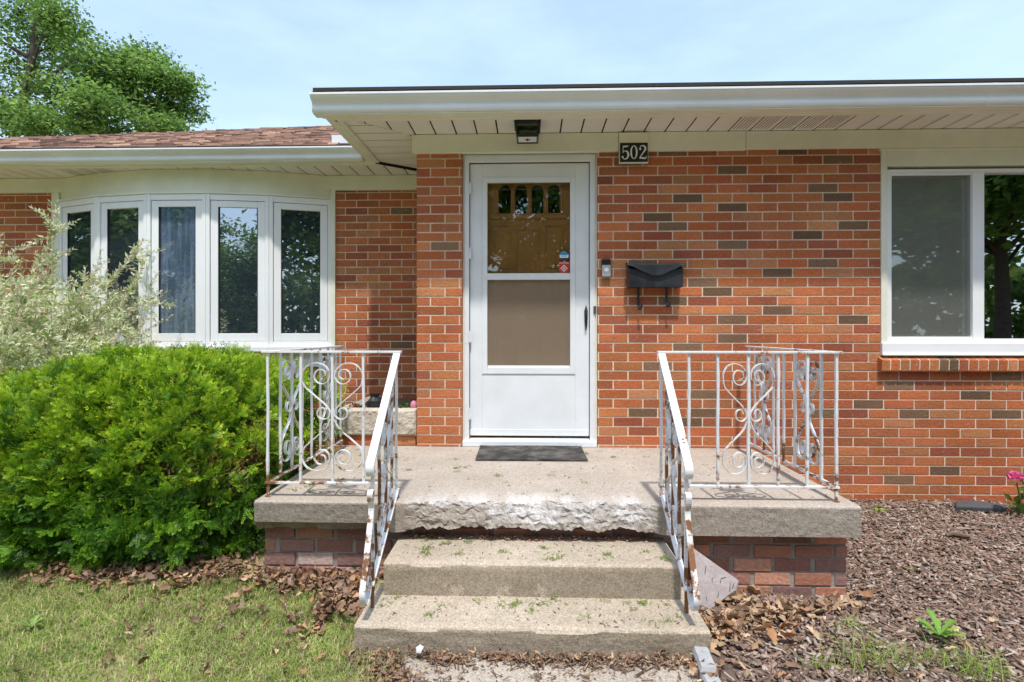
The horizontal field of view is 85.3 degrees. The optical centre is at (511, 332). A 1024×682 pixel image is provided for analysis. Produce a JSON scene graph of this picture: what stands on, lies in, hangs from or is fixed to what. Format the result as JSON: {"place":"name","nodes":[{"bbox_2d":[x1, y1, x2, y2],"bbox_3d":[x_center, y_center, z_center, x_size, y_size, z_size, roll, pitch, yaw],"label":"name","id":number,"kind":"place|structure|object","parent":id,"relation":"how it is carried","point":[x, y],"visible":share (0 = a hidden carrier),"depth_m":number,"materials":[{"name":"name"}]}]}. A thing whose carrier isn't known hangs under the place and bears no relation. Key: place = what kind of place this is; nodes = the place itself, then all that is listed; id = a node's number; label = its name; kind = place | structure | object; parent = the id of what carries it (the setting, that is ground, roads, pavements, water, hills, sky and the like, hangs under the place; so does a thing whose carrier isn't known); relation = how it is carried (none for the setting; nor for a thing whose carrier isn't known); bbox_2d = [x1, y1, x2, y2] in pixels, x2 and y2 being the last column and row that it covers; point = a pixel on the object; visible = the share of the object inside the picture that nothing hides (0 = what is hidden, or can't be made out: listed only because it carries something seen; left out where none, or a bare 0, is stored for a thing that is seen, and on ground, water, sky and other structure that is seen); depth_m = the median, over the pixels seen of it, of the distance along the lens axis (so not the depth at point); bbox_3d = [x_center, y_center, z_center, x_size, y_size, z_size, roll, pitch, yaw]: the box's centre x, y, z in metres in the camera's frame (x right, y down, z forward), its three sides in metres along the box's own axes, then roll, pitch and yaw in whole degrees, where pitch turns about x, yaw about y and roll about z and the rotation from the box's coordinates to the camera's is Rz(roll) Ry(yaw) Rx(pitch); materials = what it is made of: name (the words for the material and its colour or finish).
{"place":"outdoors","nodes":[
{"label":"outdoors","id":0,"kind":"place"},
{"bbox_2d":[0,468,406,681],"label":"lawn","id":1,"kind":"structure","parent":0,"point":[261,559],"depth_m":2.43,"materials":[{"name":"green plant"}]},
{"bbox_2d":[12,615,42,628],"bbox_3d":[-2.072,1.254,2.385,0.092,0.040,0.099,0,0,30],"label":"broadleaf weed","id":2,"kind":"object","parent":1,"relation":"on","point":[36,617],"visible":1,"depth_m":2.40,"materials":[{"name":"green plant"}]},
{"bbox_2d":[0,200,179,451],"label":"willow shrub","id":3,"kind":"object","parent":1,"relation":"on","point":[29,336],"visible":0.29,"depth_m":4.20,"materials":[{"name":"green plant"}]},
{"bbox_2d":[0,340,348,576],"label":"yew hedge","id":4,"kind":"object","parent":1,"relation":"on","point":[89,501],"visible":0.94,"depth_m":2.95,"materials":[{"name":"green plant"}]},
{"bbox_2d":[368,667,398,681],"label":"ground","id":5,"kind":"structure","parent":0,"point":[377,676],"depth_m":2.19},
{"bbox_2d":[0,0,216,137],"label":"leafy tree","id":6,"kind":"object","parent":5,"relation":"on","point":[123,80],"visible":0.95,"depth_m":14.60,"materials":[{"name":"green plant"}]},
{"bbox_2d":[0,78,1023,502],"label":"brick house","id":7,"kind":"structure","parent":5,"relation":"on","point":[454,244],"depth_m":4.07,"materials":[{"name":"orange brick"}]},
{"bbox_2d":[51,169,335,459],"bbox_3d":[-2.954,-0.014,5.037,2.675,2.829,0.419,0,0,2],"label":"bow window","id":8,"kind":"structure","parent":7,"relation":"in","point":[115,210],"depth_m":4.93,"materials":[{"name":"white plastic"}]},
{"bbox_2d":[337,397,416,444],"bbox_3d":[-1.000,0.711,4.606,0.604,0.274,0.954,0,0,2],"label":"stone planter","id":9,"kind":"object","parent":7,"relation":"attached to","point":[407,425],"visible":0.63,"depth_m":4.14,"materials":[{"name":"stone"}]},
{"bbox_2d":[349,402,361,407],"bbox_3d":[-1.202,0.577,4.297,0.134,0.092,0.139,0,0,-24],"label":"flowering plant","id":10,"kind":"object","parent":9,"relation":"in","point":[353,404],"visible":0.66,"depth_m":4.26,"materials":[{"name":"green plant"}]},
{"bbox_2d":[346,396,369,407],"bbox_3d":[-1.198,0.557,4.290,0.267,0.120,0.040,0,0,2],"label":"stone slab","id":11,"kind":"object","parent":9,"relation":"in","point":[360,401],"depth_m":4.27,"materials":[{"name":"stone"}]},
{"bbox_2d":[367,392,381,407],"bbox_3d":[-1.055,0.532,4.285,0.121,0.125,0.119,0,0,2],"label":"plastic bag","id":12,"kind":"object","parent":9,"relation":"in","point":[374,400],"visible":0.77,"depth_m":4.25,"materials":[{"name":"black plastic"}]},
{"bbox_2d":[398,403,410,407],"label":"ground plant","id":13,"kind":"object","parent":9,"relation":"in","point":[404,406],"visible":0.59,"depth_m":4.27,"materials":[{"name":"green plant"}]},
{"bbox_2d":[410,401,416,407],"bbox_3d":[-0.749,0.553,4.236,0.050,0.062,0.050,0,0,2],"label":"plastic egg","id":14,"kind":"object","parent":9,"relation":"on","point":[413,404],"visible":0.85,"depth_m":4.22,"materials":[{"name":"pink plastic"}]},
{"bbox_2d":[514,120,540,143],"bbox_3d":[0.109,-1.399,3.898,0.184,0.116,0.170,0,0,2],"label":"porch light","id":15,"kind":"object","parent":7,"relation":"attached to","point":[527,131],"visible":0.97,"depth_m":3.83,"materials":[{"name":"black metal"}]},
{"bbox_2d":[468,163,588,435],"bbox_3d":[0.124,-0.244,4.160,0.903,2.041,0.081,0,0,2],"label":"storm door","id":16,"kind":"structure","parent":7,"relation":"in","point":[505,400],"depth_m":4.17,"materials":[{"name":"white metal"}]},
{"bbox_2d":[469,162,589,438],"bbox_3d":[0.134,-0.245,4.265,0.977,2.187,0.056,0,0,2],"label":"inner door","id":17,"kind":"structure","parent":7,"relation":"in","point":[529,223],"depth_m":4.25,"materials":[{"name":"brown wood"}]},
{"bbox_2d":[602,259,610,276],"bbox_3d":[0.688,-0.468,4.064,0.065,0.130,0.032,0,0,2],"label":"doorbell","id":18,"kind":"object","parent":7,"relation":"attached to","point":[606,267],"visible":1,"depth_m":4.05,"materials":[{"name":"white metal"}]},
{"bbox_2d":[618,132,647,163],"bbox_3d":[0.880,-1.333,4.029,0.214,0.226,0.028,0,0,2],"label":"house number sign","id":19,"kind":"object","parent":7,"relation":"attached to","point":[632,147],"visible":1,"depth_m":4.02,"materials":[{"name":"black metal"}]},
{"bbox_2d":[625,262,685,309],"bbox_3d":[1.028,-0.332,4.000,0.405,0.341,0.137,0,0,2],"label":"mailbox","id":20,"kind":"object","parent":7,"relation":"attached to","point":[666,276],"visible":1,"depth_m":3.96,"materials":[{"name":"black metal"}]},
{"bbox_2d":[880,150,1023,355],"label":"window","id":21,"kind":"structure","parent":7,"relation":"in","point":[932,202],"depth_m":4.04,"materials":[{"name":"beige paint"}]},
{"bbox_2d":[984,302,1005,338],"bbox_3d":[4.266,0.343,4.767,0.740,1.213,0.579,0,0,2],"label":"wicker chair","id":22,"kind":"object","parent":7,"relation":"in","point":[986,306],"visible":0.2,"depth_m":4.95,"materials":[{"name":"black wicker"}]},
{"bbox_2d":[254,445,861,666],"bbox_3d":[0.215,1.252,3.224,2.995,0.812,1.997,0,0,2],"label":"front porch","id":23,"kind":"object","parent":5,"relation":"on","point":[777,540],"visible":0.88,"depth_m":2.77,"materials":[{"name":"concrete"}]},
{"bbox_2d":[261,345,401,607],"bbox_3d":[-0.919,0.642,3.130,0.723,1.094,1.742,0,0,2],"label":"iron railing","id":24,"kind":"object","parent":23,"relation":"on","point":[381,436],"visible":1,"depth_m":2.85,"materials":[{"name":"white metal"}]},
{"bbox_2d":[289,445,681,627],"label":"green clippings","id":25,"kind":"object","parent":23,"relation":"on","point":[514,602],"visible":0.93,"depth_m":2.56,"materials":[{"name":"green plant"}]},
{"bbox_2d":[475,445,587,460],"bbox_3d":[0.132,0.840,3.908,0.746,0.011,0.520,0,0,2],"label":"doormat","id":26,"kind":"object","parent":23,"relation":"on","point":[529,452],"visible":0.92,"depth_m":3.83,"materials":[{"name":"rubber"}]},
{"bbox_2d":[411,533,654,541],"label":"brick crumbs","id":27,"kind":"object","parent":23,"relation":"on","point":[532,537],"visible":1,"depth_m":2.81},
{"bbox_2d":[657,346,842,612],"bbox_3d":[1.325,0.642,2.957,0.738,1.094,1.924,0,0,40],"label":"iron railing","id":28,"kind":"object","parent":23,"relation":"on","point":[674,436],"visible":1,"depth_m":2.79,"materials":[{"name":"white metal"}]},
{"bbox_2d":[692,646,717,678],"bbox_3d":[0.747,1.300,2.188,0.067,0.104,0.245,0,0,7],"label":"edging stone","id":29,"kind":"object","parent":5,"relation":"on","point":[705,666],"visible":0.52,"depth_m":2.12,"materials":[{"name":"white stone"}]},
{"bbox_2d":[702,675,720,681],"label":"edging stone","id":30,"kind":"object","parent":5,"relation":"on","point":[706,678],"visible":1,"depth_m":2.03,"materials":[{"name":"white stone"}]},
{"bbox_2d":[0,0,1023,137],"label":"sky","id":31,"kind":"structure","parent":0,"point":[264,58],"materials":[{"name":"blue"}]},
{"bbox_2d":[397,656,696,681],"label":"path","id":32,"kind":"structure","parent":0,"point":[521,673],"depth_m":2.11,"materials":[{"name":"concrete"}]},
{"bbox_2d":[416,644,423,654],"bbox_3d":[-0.367,1.258,2.206,0.034,0.039,0.038,0,0,2],"label":"pebble","id":33,"kind":"object","parent":32,"relation":"on","point":[419,648],"visible":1,"depth_m":2.19,"materials":[{"name":"grey stone"}]},
{"bbox_2d":[338,647,697,681],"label":"step litter","id":34,"kind":"object","parent":32,"relation":"on","point":[646,659],"visible":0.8,"depth_m":2.16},
{"bbox_2d":[324,446,827,681],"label":"brown debris","id":35,"kind":"object","parent":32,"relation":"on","point":[545,598],"visible":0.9,"depth_m":2.45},
{"bbox_2d":[694,496,1023,681],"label":"mulch bed","id":36,"kind":"object","parent":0,"point":[728,668],"visible":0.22,"depth_m":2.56,"materials":[{"name":"brown wood"}]},
{"bbox_2d":[0,531,998,681],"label":"fallen leaves","id":37,"kind":"object","parent":36,"relation":"on","point":[737,618],"visible":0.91,"depth_m":2.57,"materials":[{"name":"brown plant"}]},
{"bbox_2d":[688,549,738,608],"bbox_3d":[0.985,1.199,2.704,0.220,0.268,0.168,0,0,2],"label":"broken paver","id":38,"kind":"object","parent":36,"relation":"on","point":[716,582],"visible":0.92,"depth_m":2.67,"materials":[{"name":"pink stone"}]},
{"bbox_2d":[795,648,852,676],"bbox_3d":[1.204,1.290,2.170,0.180,0.068,0.140,0,0,10],"label":"grass tuft","id":39,"kind":"object","parent":36,"relation":"on","point":[818,664],"visible":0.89,"depth_m":2.18,"materials":[{"name":"green plant"}]},
{"bbox_2d":[826,611,882,633],"bbox_3d":[1.519,1.288,2.451,0.244,0.071,0.180,0,0,-18],"label":"grass tuft","id":40,"kind":"object","parent":36,"relation":"on","point":[844,623],"visible":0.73,"depth_m":2.47,"materials":[{"name":"green plant"}]},
{"bbox_2d":[811,624,941,677],"bbox_3d":[1.456,1.269,2.183,0.513,0.110,0.370,0,0,30],"label":"grass tuft","id":41,"kind":"object","parent":36,"relation":"on","point":[874,656],"visible":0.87,"depth_m":2.21,"materials":[{"name":"green plant"}]},
{"bbox_2d":[870,504,888,512],"bbox_3d":[2.512,1.213,3.813,0.108,0.060,0.138,0,0,2],"label":"fallen sprig","id":42,"kind":"object","parent":36,"relation":"on","point":[878,509],"visible":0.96,"depth_m":3.81,"materials":[{"name":"green plant"}]},
{"bbox_2d":[877,628,974,669],"bbox_3d":[1.640,1.283,2.251,0.294,0.082,0.301,0,0,-16],"label":"grass tuft","id":43,"kind":"object","parent":36,"relation":"on","point":[923,653],"visible":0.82,"depth_m":2.23,"materials":[{"name":"green plant"}]},
{"bbox_2d":[915,609,965,636],"bbox_3d":[1.849,1.270,2.386,0.171,0.077,0.164,0,0,-27],"label":"dandelion","id":44,"kind":"object","parent":36,"relation":"on","point":[937,622],"visible":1,"depth_m":2.41,"materials":[{"name":"green plant"}]},
{"bbox_2d":[945,531,970,537],"bbox_3d":[2.716,1.233,3.397,0.136,0.031,0.036,0,0,10],"label":"bark piece","id":45,"kind":"object","parent":36,"relation":"on","point":[953,533],"visible":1,"depth_m":3.39,"materials":[{"name":"brown wood"}]},
{"bbox_2d":[916,637,1023,681],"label":"grass tuft","id":46,"kind":"object","parent":36,"relation":"on","point":[972,660],"visible":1,"depth_m":2.15,"materials":[{"name":"green plant"}]},
{"bbox_2d":[955,500,1005,511],"bbox_3d":[3.195,1.193,3.819,0.354,0.048,0.112,0,0,2],"label":"slate piece","id":47,"kind":"object","parent":36,"relation":"on","point":[977,505],"visible":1,"depth_m":3.78,"materials":[{"name":"grey stone"}]},
{"bbox_2d":[1003,470,1023,514],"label":"peony","id":48,"kind":"object","parent":36,"relation":"on","point":[1018,503],"visible":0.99,"depth_m":3.68,"materials":[{"name":"pink plant"}]}
]}

